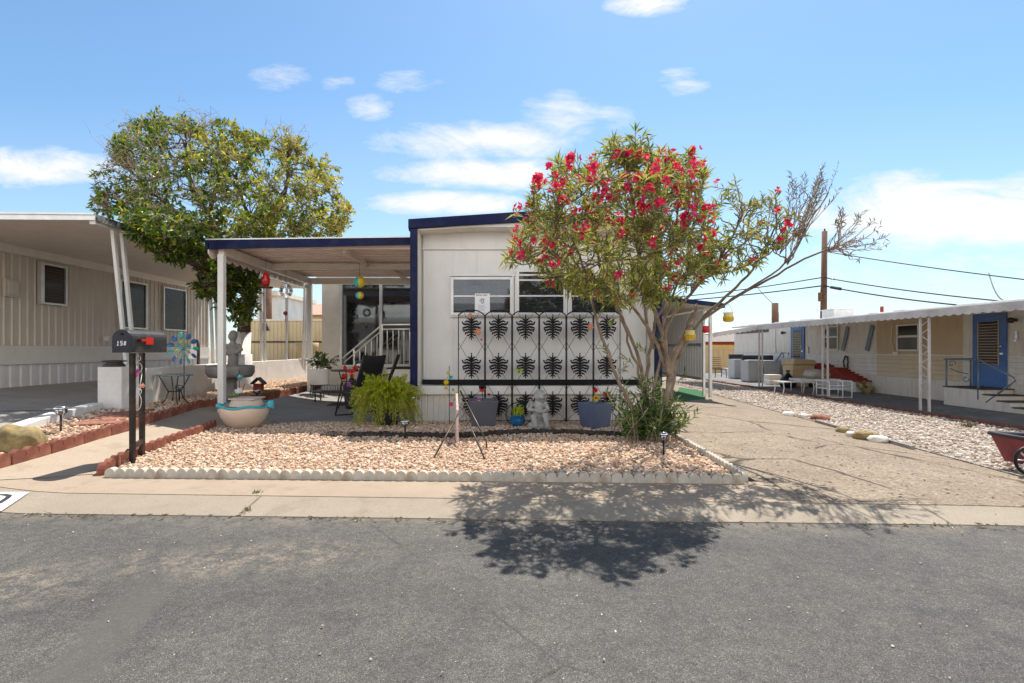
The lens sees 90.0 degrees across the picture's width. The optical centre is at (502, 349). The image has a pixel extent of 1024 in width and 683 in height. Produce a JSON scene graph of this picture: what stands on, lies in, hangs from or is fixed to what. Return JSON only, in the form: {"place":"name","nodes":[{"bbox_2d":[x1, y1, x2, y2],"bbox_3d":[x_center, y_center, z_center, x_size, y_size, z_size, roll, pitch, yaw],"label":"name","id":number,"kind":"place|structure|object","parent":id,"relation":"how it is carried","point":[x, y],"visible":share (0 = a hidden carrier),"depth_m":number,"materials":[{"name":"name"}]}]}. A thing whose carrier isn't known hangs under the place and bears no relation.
{"place":"outdoors","nodes":[
{"label":"outdoors","id":0,"kind":"place"},
{"bbox_2d":[0,381,97,427],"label":"driveway","id":1,"kind":"structure","parent":0,"point":[18,404],"depth_m":8.60,"materials":[{"name":"concrete"}]},
{"bbox_2d":[0,242,209,387],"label":"mobile home","id":2,"kind":"object","parent":1,"relation":"on","point":[59,320],"visible":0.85,"depth_m":11.46,"materials":[{"name":"beige metal"}]},
{"bbox_2d":[37,262,67,305],"bbox_3d":[-9.525,-1.369,10.872,0.089,0.862,0.689,0,0,0],"label":"window","id":3,"kind":"structure","parent":2,"relation":"in","point":[52,280],"depth_m":10.87,"materials":[{"name":"metal"}]},
{"bbox_2d":[119,279,146,329],"bbox_3d":[-9.540,-1.138,13.260,0.059,1.227,0.952,0,0,0],"label":"window","id":4,"kind":"structure","parent":2,"relation":"in","point":[138,290],"depth_m":13.41,"materials":[{"name":"glass"}]},
{"bbox_2d":[162,286,186,330],"bbox_3d":[-9.540,-1.155,14.925,0.059,1.235,1.039,0,0,0],"label":"window","id":5,"kind":"structure","parent":2,"relation":"in","point":[174,301],"depth_m":14.92,"materials":[{"name":"glass"}]},
{"bbox_2d":[0,212,306,372],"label":"carport awning","id":6,"kind":"object","parent":1,"relation":"on","point":[92,237],"visible":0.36,"depth_m":9.46,"materials":[{"name":"metal"}]},
{"bbox_2d":[0,407,273,479],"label":"path","id":7,"kind":"structure","parent":0,"point":[86,458],"depth_m":5.56,"materials":[{"name":"concrete"}]},
{"bbox_2d":[0,375,306,452],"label":"bed ground","id":8,"kind":"structure","parent":0,"point":[296,379],"depth_m":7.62,"materials":[{"name":"beige gravel"}]},
{"bbox_2d":[0,424,47,452],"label":"boulder","id":9,"kind":"object","parent":8,"relation":"on","point":[14,437],"visible":0.56,"depth_m":5.12,"materials":[{"name":"yellow stone"}]},
{"bbox_2d":[13,403,102,427],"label":"white kerb","id":10,"kind":"structure","parent":8,"relation":"on","point":[44,419],"depth_m":6.50,"materials":[{"name":"white concrete"}]},
{"bbox_2d":[80,426,110,443],"bbox_3d":[-4.802,1.028,6.045,0.060,0.180,0.480,-1,1,-7],"label":"edging block","id":11,"kind":"object","parent":8,"relation":"on","point":[101,432],"depth_m":6.01,"materials":[{"name":"red concrete"}]},
{"bbox_2d":[108,420,128,435],"bbox_3d":[-4.863,1.014,6.535,0.060,0.180,0.480,-1,1,-7],"label":"edging block","id":12,"kind":"object","parent":8,"relation":"on","point":[120,427],"depth_m":6.47,"materials":[{"name":"red concrete"}]},
{"bbox_2d":[150,409,170,421],"bbox_3d":[-5.016,0.992,7.510,0.060,0.180,0.480,-1,1,-7],"label":"edging block","id":13,"kind":"object","parent":8,"relation":"on","point":[161,415],"depth_m":7.48,"materials":[{"name":"red concrete"}]},
{"bbox_2d":[155,373,193,404],"bbox_3d":[-5.563,0.697,8.692,0.570,0.549,0.570,0,0,0],"label":"mosaic table","id":14,"kind":"object","parent":8,"relation":"on","point":[177,375],"visible":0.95,"depth_m":8.60,"materials":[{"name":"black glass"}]},
{"bbox_2d":[167,332,198,397],"bbox_3d":[-5.670,0.314,9.095,0.578,1.235,0.086,0,0,0],"label":"garden spinner","id":15,"kind":"object","parent":8,"relation":"on","point":[181,336],"visible":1,"depth_m":9.09,"materials":[{"name":"blue metal"}]},
{"bbox_2d":[84,91,356,389],"bbox_3d":[-5.949,-2.180,10.820,4.478,6.295,6.118,0,0,-41],"label":"shade tree","id":16,"kind":"object","parent":8,"relation":"on","point":[164,238],"visible":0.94,"depth_m":9.87,"materials":[{"name":"green plant"}]},
{"bbox_2d":[205,365,254,397],"bbox_3d":[-5.366,0.646,10.100,0.870,0.654,0.850,0,0,0],"label":"birdbath","id":17,"kind":"object","parent":8,"relation":"on","point":[232,373],"visible":0.58,"depth_m":9.88,"materials":[{"name":"grey stone"}]},
{"bbox_2d":[226,330,242,365],"bbox_3d":[-5.323,0.037,10.110,0.408,0.828,0.244,0,0,0],"label":"statue","id":18,"kind":"object","parent":17,"relation":"in","point":[234,349],"visible":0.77,"depth_m":10.05,"materials":[{"name":"grey stone"}]},
{"bbox_2d":[251,319,321,366],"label":"fence","id":19,"kind":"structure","parent":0,"point":[275,339],"depth_m":20.40,"materials":[{"name":"beige paint"}]},
{"bbox_2d":[264,389,415,423],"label":"patio floor","id":20,"kind":"structure","parent":0,"point":[302,407],"depth_m":9.49,"materials":[{"name":"concrete"}]},
{"bbox_2d":[205,236,409,411],"bbox_3d":[-3.220,-0.362,10.665,3.500,3.045,4.270,0,0,0],"label":"patio cover","id":21,"kind":"object","parent":20,"relation":"on","point":[300,261],"visible":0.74,"depth_m":9.53,"materials":[{"name":"metal"}]},
{"bbox_2d":[354,276,365,298],"bbox_3d":[-2.760,-1.355,9.900,0.230,0.780,0.230,0,0,0],"label":"fabric spinner","id":22,"kind":"object","parent":21,"relation":"hanging from","point":[359,281],"visible":0.99,"depth_m":9.83,"materials":[{"name":"multicoloured fabric"}]},
{"bbox_2d":[310,385,328,396],"bbox_3d":[-4.362,1.000,12.200,0.417,0.312,0.417,0,0,0],"label":"plant stand","id":23,"kind":"object","parent":20,"relation":"on","point":[315,388],"visible":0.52,"depth_m":12.04,"materials":[{"name":"black metal"}]},
{"bbox_2d":[305,350,339,384],"bbox_3d":[-4.337,0.429,12.281,0.735,0.830,0.876,0,0,-43],"label":"potted plant","id":24,"kind":"object","parent":23,"relation":"on","point":[318,375],"visible":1,"depth_m":12.06,"materials":[{"name":"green plant"}]},
{"bbox_2d":[341,365,358,408],"bbox_3d":[-2.932,0.731,9.981,0.394,0.848,0.448,0,0,0],"label":"flower pot","id":25,"kind":"object","parent":20,"relation":"on","point":[347,387],"visible":0.67,"depth_m":9.86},
{"bbox_2d":[335,355,385,415],"bbox_3d":[-2.461,0.627,8.919,0.734,1.064,0.568,0,0,36],"label":"patio chair","id":26,"kind":"object","parent":20,"relation":"on","point":[371,365],"visible":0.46,"depth_m":8.72,"materials":[{"name":"brown metal"}]},
{"bbox_2d":[341,324,421,388],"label":"porch steps","id":27,"kind":"structure","parent":20,"relation":"on","point":[399,371],"depth_m":12.74,"materials":[{"name":"beige paint"}]},
{"bbox_2d":[0,474,798,502],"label":"sidewalk","id":28,"kind":"structure","parent":0,"point":[752,492],"depth_m":4.38,"materials":[{"name":"concrete"}]},
{"bbox_2d":[7,443,50,464],"bbox_3d":[-4.679,1.048,5.066,0.060,0.180,0.480,-1,1,-6],"label":"edging block","id":29,"kind":"object","parent":28,"relation":"on","point":[24,454],"depth_m":5.03,"materials":[{"name":"red concrete"}]},
{"bbox_2d":[48,434,83,453],"bbox_3d":[-4.736,1.040,5.556,0.060,0.180,0.480,0,1,-7],"label":"edging block","id":30,"kind":"object","parent":28,"relation":"on","point":[66,443],"depth_m":5.52,"materials":[{"name":"red concrete"}]},
{"bbox_2d":[96,455,120,475],"bbox_3d":[-3.876,1.158,5.050,0.060,0.165,0.465,2,1,-20],"label":"edging block","id":31,"kind":"object","parent":28,"relation":"on","point":[111,461],"depth_m":5.00,"materials":[{"name":"red concrete"}]},
{"bbox_2d":[105,467,168,477],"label":"edging block","id":32,"kind":"structure","parent":28,"relation":"on","point":[133,472],"depth_m":4.78,"materials":[{"name":"grey concrete"}]},
{"bbox_2d":[166,467,229,478],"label":"edging block","id":33,"kind":"structure","parent":28,"relation":"on","point":[202,473],"depth_m":4.76,"materials":[{"name":"grey concrete"}]},
{"bbox_2d":[228,468,291,478],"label":"edging block","id":34,"kind":"structure","parent":28,"relation":"on","point":[237,473],"depth_m":4.73,"materials":[{"name":"grey concrete"}]},
{"bbox_2d":[290,469,354,479],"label":"edging block","id":35,"kind":"structure","parent":28,"relation":"on","point":[320,474],"depth_m":4.71,"materials":[{"name":"grey concrete"}]},
{"bbox_2d":[353,469,417,480],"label":"edging block","id":36,"kind":"structure","parent":28,"relation":"on","point":[382,474],"depth_m":4.69,"materials":[{"name":"grey concrete"}]},
{"bbox_2d":[417,470,480,480],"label":"edging block","id":37,"kind":"structure","parent":28,"relation":"on","point":[445,475],"depth_m":4.67,"materials":[{"name":"grey concrete"}]},
{"bbox_2d":[481,470,545,481],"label":"edging block","id":38,"kind":"structure","parent":28,"relation":"on","point":[517,476],"depth_m":4.64,"materials":[{"name":"grey concrete"}]},
{"bbox_2d":[546,471,611,482],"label":"edging block","id":39,"kind":"structure","parent":28,"relation":"on","point":[581,476],"depth_m":4.62,"materials":[{"name":"grey concrete"}]},
{"bbox_2d":[611,472,677,482],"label":"edging block","id":40,"kind":"structure","parent":28,"relation":"on","point":[646,477],"depth_m":4.60,"materials":[{"name":"grey concrete"}]},
{"bbox_2d":[676,472,744,483],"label":"edging block","id":41,"kind":"structure","parent":28,"relation":"on","point":[716,478],"depth_m":4.57,"materials":[{"name":"grey concrete"}]},
{"bbox_2d":[725,463,747,481],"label":"edging block","id":42,"kind":"structure","parent":28,"relation":"on","point":[731,467],"depth_m":4.82,"materials":[{"name":"grey concrete"}]},
{"bbox_2d":[119,419,732,475],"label":"gravel bed ground","id":43,"kind":"structure","parent":0,"point":[349,459],"depth_m":5.76,"materials":[{"name":"beige gravel"}]},
{"bbox_2d":[112,329,166,462],"bbox_3d":[-3.859,0.523,5.461,0.237,1.453,0.547,0,0,0],"label":"mailbox","id":44,"kind":"object","parent":43,"relation":"on","point":[132,343],"visible":0.88,"depth_m":5.31,"materials":[{"name":"black metal"}]},
{"bbox_2d":[112,329,131,352],"bbox_3d":[-3.868,-0.084,5.199,0.204,0.239,0.023,0,0,2],"label":"door","id":45,"kind":"structure","parent":44,"relation":"in","point":[121,339],"depth_m":5.20,"materials":[{"name":"black metal"}]},
{"bbox_2d":[145,438,166,451],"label":"edging block","id":46,"kind":"structure","parent":43,"relation":"on","point":[156,444],"depth_m":5.96,"materials":[{"name":"red brick"}]},
{"bbox_2d":[163,431,185,443],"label":"edging block","id":47,"kind":"structure","parent":43,"relation":"on","point":[178,435],"depth_m":6.41,"materials":[{"name":"red concrete"}]},
{"bbox_2d":[215,396,273,428],"bbox_3d":[-3.861,0.961,7.669,0.716,0.462,0.716,0,0,-41],"label":"glazed pot","id":48,"kind":"object","parent":43,"relation":"on","point":[243,412],"visible":0.98,"depth_m":7.49,"materials":[{"name":"beige ceramic"}]},
{"bbox_2d":[347,372,425,428],"bbox_3d":[-1.793,0.770,7.984,1.220,0.866,1.087,0,0,0],"label":"asparagus fern","id":49,"kind":"object","parent":43,"relation":"on","point":[386,399],"visible":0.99,"depth_m":7.74,"materials":[{"name":"green plant"}]},
{"bbox_2d":[455,393,458,442],"bbox_3d":[-0.590,0.876,6.622,0.030,0.607,0.404,0,0,-8],"label":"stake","id":50,"kind":"object","parent":43,"relation":"on","point":[456,420],"visible":0.86,"depth_m":6.42,"materials":[{"name":"white wood"}]},
{"bbox_2d":[433,390,486,458],"bbox_3d":[-0.465,0.880,6.163,0.591,0.656,1.486,0,0,0],"label":"tripod stand","id":51,"kind":"object","parent":43,"relation":"on","point":[462,408],"visible":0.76,"depth_m":6.13,"materials":[{"name":"brown metal"}]},
{"bbox_2d":[468,398,497,426],"bbox_3d":[-0.300,0.980,7.938,0.457,0.400,0.457,0,0,-3],"label":"planter","id":52,"kind":"object","parent":43,"relation":"on","point":[484,411],"visible":0.97,"depth_m":7.74,"materials":[{"name":"grey plastic"}]},
{"bbox_2d":[458,309,538,420],"bbox_3d":[-0.061,0.265,8.200,1.301,1.810,0.040,0,0,0],"label":"folding screen","id":53,"kind":"object","parent":43,"relation":"on","point":[471,368],"visible":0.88,"depth_m":8.19,"materials":[{"name":"black metal"}]},
{"bbox_2d":[510,403,524,426],"bbox_3d":[0.230,1.002,7.823,0.236,0.357,0.239,0,0,0],"label":"flower pot","id":54,"kind":"object","parent":43,"relation":"on","point":[517,418],"visible":1,"depth_m":7.75,"materials":[{"name":"blue ceramic"}]},
{"bbox_2d":[526,389,549,428],"bbox_3d":[0.538,0.890,7.670,0.349,0.580,0.358,0,0,0],"label":"cherub statue","id":55,"kind":"object","parent":43,"relation":"on","point":[539,416],"visible":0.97,"depth_m":7.63,"materials":[{"name":"stone"}]},
{"bbox_2d":[539,309,620,421],"bbox_3d":[1.241,0.265,8.200,1.301,1.810,0.040,0,0,0],"label":"folding screen","id":56,"kind":"object","parent":43,"relation":"on","point":[580,327],"visible":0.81,"depth_m":8.19,"materials":[{"name":"black metal"}]},
{"bbox_2d":[578,401,612,428],"bbox_3d":[1.407,0.995,7.772,0.378,0.370,0.378,0,0,-36],"label":"planter","id":57,"kind":"object","parent":43,"relation":"on","point":[594,415],"visible":0.88,"depth_m":7.65,"materials":[{"name":"blue plastic"}]},
{"bbox_2d":[498,122,890,443],"bbox_3d":[1.675,-0.436,5.339,3.452,3.312,2.957,0,0,-33],"label":"oleander tree","id":58,"kind":"object","parent":43,"relation":"on","point":[650,420],"visible":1,"depth_m":5.11,"materials":[{"name":"green plant"}]},
{"bbox_2d":[320,428,632,437],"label":"black gravel","id":59,"kind":"structure","parent":0,"point":[452,434],"depth_m":7.01,"materials":[{"name":"black gravel"}]},
{"bbox_2d":[0,513,1023,682],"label":"road","id":60,"kind":"structure","parent":0,"point":[240,614],"depth_m":2.56,"materials":[{"name":"grey asphalt"}]},
{"bbox_2d":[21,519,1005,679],"bbox_3d":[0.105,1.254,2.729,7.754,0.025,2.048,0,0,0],"label":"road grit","id":61,"kind":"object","parent":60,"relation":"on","point":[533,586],"visible":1,"depth_m":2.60,"materials":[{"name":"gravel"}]},
{"bbox_2d":[0,0,1023,349],"label":"sky","id":62,"kind":"structure","parent":0,"point":[424,108],"materials":[{"name":"blue"}]},
{"bbox_2d":[209,350,926,389],"bbox_3d":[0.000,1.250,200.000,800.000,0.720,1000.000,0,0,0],"label":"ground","id":63,"kind":"structure","parent":0,"point":[316,389],"depth_m":54.77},
{"bbox_2d":[98,358,316,408],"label":"block wall","id":64,"kind":"structure","parent":63,"relation":"on","point":[113,387],"depth_m":9.07,"materials":[{"name":"white concrete"}]},
{"bbox_2d":[101,360,127,366],"bbox_3d":[-6.022,0.221,7.950,0.330,0.110,0.330,0,0,0],"label":"metal dish","id":65,"kind":"object","parent":64,"relation":"on","point":[114,363],"visible":0.95,"depth_m":7.85,"materials":[{"name":"brown metal"}]},
{"bbox_2d":[266,289,271,318],"bbox_3d":[-10.156,-1.304,22.200,0.340,3.387,0.340,0,0,0],"label":"wooden post","id":66,"kind":"object","parent":63,"relation":"on","point":[268,303],"visible":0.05,"depth_m":22.09,"materials":[{"name":"brown wood"}]},
{"bbox_2d":[257,291,316,318],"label":"white house","id":67,"kind":"structure","parent":63,"relation":"on","point":[295,306],"depth_m":23.71,"materials":[{"name":"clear paint"}]},
{"bbox_2d":[316,277,409,384],"bbox_3d":[-3.237,-0.355,16.025,3.595,3.210,4.350,0,0,0],"label":"porch room","id":68,"kind":"object","parent":63,"relation":"on","point":[350,321],"visible":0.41,"depth_m":14.02,"materials":[{"name":"beige paint"}]},
{"bbox_2d":[339,284,409,366],"bbox_3d":[-2.941,-0.665,13.985,3.002,2.325,0.090,0,0,0],"label":"sliding glass door","id":69,"kind":"structure","parent":68,"relation":"in","point":[380,304],"depth_m":14.02,"materials":[{"name":"glass"}]},
{"bbox_2d":[0,487,1023,525],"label":"gutter","id":70,"kind":"object","parent":63,"relation":"on","point":[274,506],"visible":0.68,"depth_m":3.92,"materials":[{"name":"concrete"}]},
{"bbox_2d":[0,492,28,510],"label":"painted kerb patch","id":71,"kind":"object","parent":70,"relation":"on","point":[7,499],"visible":1,"depth_m":4.11,"materials":[{"name":"white paint"}]},
{"bbox_2d":[705,347,733,372],"bbox_3d":[13.700,0.645,31.000,3.600,1.610,0.100,0,0,0],"label":"fence","id":72,"kind":"object","parent":63,"relation":"on","point":[723,353],"visible":0.24,"depth_m":31.00,"materials":[{"name":"beige wood"}]},
{"bbox_2d":[705,338,790,353],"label":"house","id":73,"kind":"structure","parent":63,"relation":"on","point":[722,342],"depth_m":37.90,"materials":[{"name":"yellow paint"}]},
{"bbox_2d":[818,229,826,317],"bbox_3d":[19.972,-2.839,31.965,0.696,9.363,0.490,0,0,0],"label":"utility pole","id":74,"kind":"object","parent":63,"relation":"on","point":[822,296],"visible":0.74,"depth_m":31.86,"materials":[{"name":"brown wood"}]},
{"bbox_2d":[824,285,956,304],"bbox_3d":[22.530,-2.676,26.403,0.171,2.596,11.949,0,0,-25],"label":"overhead wire","id":75,"kind":"object","parent":74,"relation":"attached to","point":[835,287],"visible":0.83,"depth_m":28.67,"materials":[{"name":"black metal"}]},
{"bbox_2d":[824,277,998,300],"bbox_3d":[22.184,-2.975,25.902,0.120,3.018,12.602,0,0,-20],"label":"overhead wire","id":76,"kind":"object","parent":74,"relation":"attached to","point":[912,291],"visible":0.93,"depth_m":27.06,"materials":[{"name":"metal"}]},
{"bbox_2d":[829,252,1023,279],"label":"overhead wire","id":77,"kind":"object","parent":74,"relation":"attached to","point":[933,267],"visible":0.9,"depth_m":26.08,"materials":[{"name":"black metal"}]},
{"bbox_2d":[662,374,1023,429],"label":"porch kerb","id":78,"kind":"structure","parent":63,"relation":"on","point":[999,424],"depth_m":11.95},
{"bbox_2d":[764,374,781,384],"bbox_3d":[10.832,1.215,20.500,0.550,0.390,0.600,0,0,0],"label":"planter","id":79,"kind":"object","parent":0,"point":[769,379],"visible":0.81,"depth_m":20.35,"materials":[{"name":"beige paint"}]},
{"bbox_2d":[779,370,796,387],"bbox_3d":[10.479,1.093,18.814,0.584,0.645,0.592,0,0,0],"label":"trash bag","id":80,"kind":"object","parent":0,"point":[786,376],"visible":0.88,"depth_m":18.66,"materials":[{"name":"black plastic"}]},
{"bbox_2d":[803,369,830,378],"bbox_3d":[10.412,0.824,16.923,0.941,0.352,0.527,0,0,0],"label":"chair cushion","id":81,"kind":"object","parent":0,"point":[812,373],"visible":0.8,"depth_m":16.75,"materials":[{"name":"grey fabric"}]},
{"bbox_2d":[658,380,1023,507],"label":"driveway","id":82,"kind":"structure","parent":0,"point":[731,425],"depth_m":5.39,"materials":[{"name":"concrete"}]},
{"bbox_2d":[7,433,1023,528],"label":"fallen leaves","id":83,"kind":"object","parent":82,"relation":"on","point":[354,518],"visible":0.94,"depth_m":3.79,"materials":[{"name":"brown plant"}]},
{"bbox_2d":[408,211,663,421],"bbox_3d":[0.530,-0.463,14.620,4.030,3.425,13.160,0,0,0],"label":"mobile home","id":84,"kind":"object","parent":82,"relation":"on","point":[455,262],"visible":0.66,"depth_m":8.45,"materials":[{"name":"white metal"}]},
{"bbox_2d":[451,277,512,314],"bbox_3d":[-0.338,-0.871,8.419,1.020,0.629,0.059,0,0,0],"label":"window","id":85,"kind":"structure","parent":84,"relation":"in","point":[463,289],"depth_m":8.44,"materials":[{"name":"metal"}]},
{"bbox_2d":[475,294,489,312],"bbox_3d":[-0.327,-0.754,8.381,0.246,0.314,0.010,0,0,0],"label":"notice","id":86,"kind":"object","parent":84,"relation":"attached to","point":[482,303],"visible":1,"depth_m":8.38,"materials":[{"name":"paper"}]},
{"bbox_2d":[516,269,565,314],"bbox_3d":[0.639,-0.935,8.419,0.819,0.755,0.059,0,0,0],"label":"window","id":87,"kind":"structure","parent":84,"relation":"in","point":[529,295],"depth_m":8.44,"materials":[{"name":"metal"}]},
{"bbox_2d":[569,277,621,314],"bbox_3d":[1.526,-0.871,8.419,0.861,0.629,0.059,0,0,0],"label":"window","id":88,"kind":"structure","parent":84,"relation":"in","point":[574,304],"depth_m":8.44,"materials":[{"name":"metal"}]},
{"bbox_2d":[662,297,724,397],"bbox_3d":[4.101,-0.140,17.485,3.102,2.780,9.030,0,0,0],"label":"carport","id":89,"kind":"object","parent":82,"relation":"on","point":[691,359],"visible":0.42,"depth_m":14.22,"materials":[{"name":"blue paint"}]},
{"bbox_2d":[815,420,914,449],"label":"edging stones","id":90,"kind":"object","parent":82,"relation":"on","point":[904,445],"visible":0.5,"depth_m":6.95,"materials":[{"name":"grey stone"}]},
{"bbox_2d":[852,430,877,439],"bbox_3d":[5.126,1.230,7.231,0.352,0.139,0.222,0,0,14],"label":"edging stone","id":91,"kind":"object","parent":82,"relation":"on","point":[862,434],"visible":0.57,"depth_m":7.17,"materials":[{"name":"yellow stone"}]},
{"bbox_2d":[866,435,888,442],"bbox_3d":[5.170,1.244,7.058,0.275,0.107,0.188,0,0,0],"label":"edging stone","id":92,"kind":"object","parent":82,"relation":"on","point":[878,438],"visible":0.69,"depth_m":6.99,"materials":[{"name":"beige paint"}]},
{"bbox_2d":[662,376,1023,477],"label":"gravel ground","id":93,"kind":"structure","parent":0,"point":[980,462],"depth_m":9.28,"materials":[{"name":"beige gravel"}]},
{"bbox_2d":[673,387,705,402],"bbox_3d":[5.460,1.291,14.736,0.839,0.200,7.304,0,0,20],"label":"turf mat","id":94,"kind":"object","parent":93,"relation":"on","point":[686,394],"visible":0.82,"depth_m":14.22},
{"bbox_2d":[987,431,1023,473],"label":"wagon planter","id":95,"kind":"object","parent":93,"relation":"on","point":[1010,446],"visible":1,"depth_m":5.40,"materials":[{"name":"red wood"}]},
{"bbox_2d":[705,373,1023,425],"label":"porch slab","id":96,"kind":"structure","parent":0,"point":[937,406],"depth_m":13.59,"materials":[{"name":"grey concrete"}]},
{"bbox_2d":[728,354,743,377],"bbox_3d":[11.500,0.825,24.950,0.700,1.150,0.700,0,0,0],"label":"utility cabinet","id":97,"kind":"object","parent":96,"relation":"on","point":[734,365],"visible":0.59,"depth_m":24.81,"materials":[{"name":"white metal"}]},
{"bbox_2d":[741,355,761,381],"bbox_3d":[10.890,0.835,22.350,0.660,1.130,0.700,0,0,0],"label":"washing machine","id":98,"kind":"object","parent":96,"relation":"on","point":[749,368],"visible":0.94,"depth_m":22.00,"materials":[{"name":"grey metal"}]},
{"bbox_2d":[757,355,779,381],"bbox_3d":[11.595,0.835,22.343,0.670,1.130,0.715,0,0,0],"label":"dryer","id":99,"kind":"object","parent":96,"relation":"on","point":[770,366],"visible":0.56,"depth_m":22.00,"materials":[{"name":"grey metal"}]},
{"bbox_2d":[781,358,816,386],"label":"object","id":100,"kind":"object","parent":96,"relation":"on","point":[797,367],"visible":0.73,"depth_m":18.96,"materials":[{"name":"beige plastic"}]},
{"bbox_2d":[816,380,851,398],"bbox_3d":[9.645,1.159,14.900,0.673,0.512,0.629,0,0,0],"label":"glider frame","id":101,"kind":"object","parent":96,"relation":"on","point":[837,388],"visible":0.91,"depth_m":14.77,"materials":[{"name":"white metal"}]},
{"bbox_2d":[812,363,873,393],"bbox_3d":[11.814,0.989,18.080,0.542,0.923,3.640,0,0,0],"label":"brick bed","id":102,"kind":"object","parent":96,"relation":"on","point":[861,384],"visible":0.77,"depth_m":17.35,"materials":[{"name":"red brick"}]},
{"bbox_2d":[732,299,1023,400],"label":"mobile home","id":103,"kind":"object","parent":96,"relation":"on","point":[886,361],"visible":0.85,"depth_m":15.17,"materials":[{"name":"white metal"}]},
{"bbox_2d":[791,326,804,358],"bbox_3d":[12.038,-0.035,20.941,0.096,1.870,0.951,0,0,0],"label":"door","id":104,"kind":"structure","parent":103,"relation":"in","point":[797,333],"depth_m":20.84,"materials":[{"name":"blue paint"}]},
{"bbox_2d":[824,326,838,349],"bbox_3d":[12.064,-0.410,18.800,0.047,0.880,0.800,0,0,0],"label":"window","id":105,"kind":"structure","parent":103,"relation":"in","point":[833,330],"depth_m":18.73,"materials":[{"name":"grey glass"}]},
{"bbox_2d":[896,323,918,350],"bbox_3d":[12.064,-0.345,15.250,0.047,0.810,0.840,0,0,0],"label":"window","id":106,"kind":"structure","parent":103,"relation":"in","point":[907,335],"depth_m":15.27,"materials":[{"name":"grey glass"}]},
{"bbox_2d":[972,312,1006,387],"bbox_3d":[12.038,0.025,12.694,0.096,1.810,0.881,0,0,0],"label":"door","id":107,"kind":"structure","parent":103,"relation":"in","point":[989,331],"depth_m":12.65,"materials":[{"name":"blue paint"}]},
{"bbox_2d":[735,301,1023,411],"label":"awning","id":108,"kind":"object","parent":96,"relation":"on","point":[979,309],"visible":0.95,"depth_m":11.54,"materials":[{"name":"paint"}]},
{"bbox_2d":[705,326,756,336],"bbox_3d":[8.510,-0.660,21.110,1.620,0.440,4.780,0,0,0],"label":"awning","id":109,"kind":"object","parent":108,"relation":"attached to","point":[719,332],"visible":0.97,"depth_m":18.72,"materials":[{"name":"paint"}]},
{"bbox_2d":[942,358,1023,413],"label":"steps","id":110,"kind":"structure","parent":96,"relation":"on","point":[1005,399],"depth_m":12.16,"materials":[{"name":"white"}]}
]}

